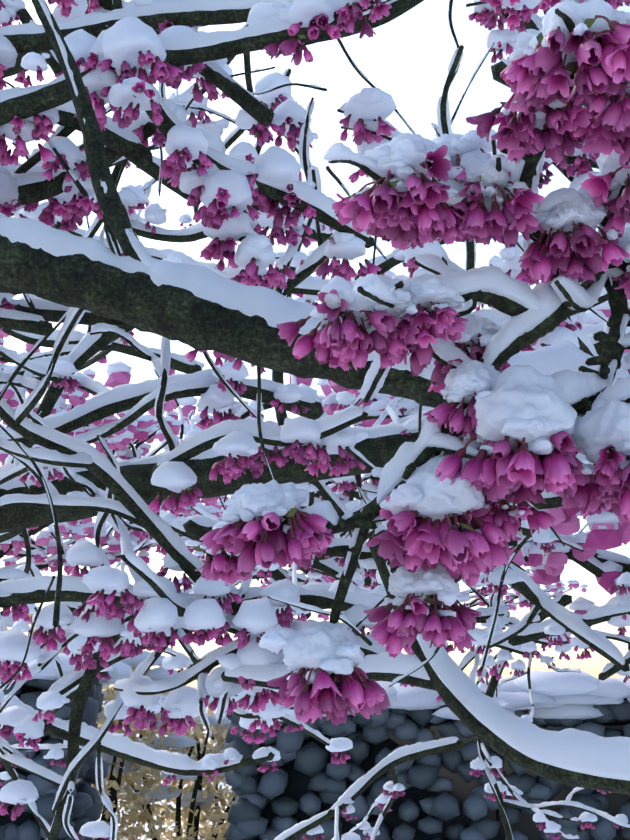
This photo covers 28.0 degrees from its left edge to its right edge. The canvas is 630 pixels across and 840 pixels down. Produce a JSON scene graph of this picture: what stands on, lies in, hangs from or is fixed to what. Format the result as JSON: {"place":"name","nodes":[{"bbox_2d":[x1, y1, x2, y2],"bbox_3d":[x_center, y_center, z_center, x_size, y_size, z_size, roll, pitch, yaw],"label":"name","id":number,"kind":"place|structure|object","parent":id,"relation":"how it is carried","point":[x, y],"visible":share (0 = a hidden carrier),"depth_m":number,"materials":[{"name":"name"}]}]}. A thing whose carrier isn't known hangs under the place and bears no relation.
{"place":"outdoors","nodes":[
{"label":"outdoors","id":0,"kind":"place"},
{"bbox_2d":[25,690,227,839],"bbox_3d":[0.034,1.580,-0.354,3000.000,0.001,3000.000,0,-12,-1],"label":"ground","id":1,"kind":"structure","parent":0,"point":[156,827],"depth_m":15.87,"materials":[{"name":"white snow"}]},
{"bbox_2d":[0,678,108,839],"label":"stone wall","id":2,"kind":"structure","parent":1,"relation":"on","point":[87,805],"depth_m":6.74,"materials":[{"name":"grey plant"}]},
{"bbox_2d":[0,163,629,808],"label":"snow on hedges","id":3,"kind":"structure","parent":2,"relation":"on","point":[568,695],"depth_m":6.74,"materials":[{"name":"white snow"}]},
{"bbox_2d":[3,603,180,839],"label":"beech shrub","id":4,"kind":"object","parent":1,"relation":"on","point":[112,789],"visible":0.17,"depth_m":8.66,"materials":[{"name":"brown plant"}]},
{"bbox_2d":[0,330,217,575],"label":"cherry tree","id":5,"kind":"object","parent":1,"relation":"on","point":[75,401],"depth_m":10.08,"materials":[{"name":"plant"}]},
{"bbox_2d":[93,704,235,839],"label":"beech shrub","id":6,"kind":"object","parent":1,"relation":"on","point":[192,827],"visible":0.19,"depth_m":9.03,"materials":[{"name":"brown plant"}]},
{"bbox_2d":[151,733,232,839],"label":"beech shrub","id":7,"kind":"object","parent":1,"relation":"on","point":[224,803],"visible":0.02,"depth_m":9.75,"materials":[{"name":"brown plant"}]},
{"bbox_2d":[0,0,629,839],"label":"cherry tree","id":8,"kind":"object","parent":1,"relation":"on","point":[420,212],"depth_m":1.19,"materials":[{"name":"plant"}]},
{"bbox_2d":[0,0,629,839],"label":"snow","id":9,"kind":"structure","parent":8,"relation":"on","point":[534,394],"depth_m":1.43,"materials":[{"name":"white snow"}]},
{"bbox_2d":[104,495,588,633],"bbox_3d":[0.732,2.594,16.117,5.533,5.094,6.140,-4,-13,20],"label":"cherry tree","id":10,"kind":"object","parent":1,"relation":"on","point":[326,578],"depth_m":16.73,"materials":[{"name":"plant"}]},
{"bbox_2d":[104,171,629,614],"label":"cherry tree","id":11,"kind":"object","parent":1,"relation":"on","point":[567,523],"depth_m":5.04,"materials":[{"name":"plant"}]},
{"bbox_2d":[220,698,629,839],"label":"stone wall","id":12,"kind":"structure","parent":1,"relation":"on","point":[443,798],"depth_m":6.71,"materials":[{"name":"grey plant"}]},
{"bbox_2d":[97,781,231,797],"bbox_3d":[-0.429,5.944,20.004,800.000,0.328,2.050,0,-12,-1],"label":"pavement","id":13,"kind":"structure","parent":0,"point":[219,785],"depth_m":19.61,"materials":[{"name":"white snow"}]},
{"bbox_2d":[0,0,629,689],"label":"sky","id":14,"kind":"structure","parent":0,"point":[409,56],"materials":[{"name":"white"}]}
]}

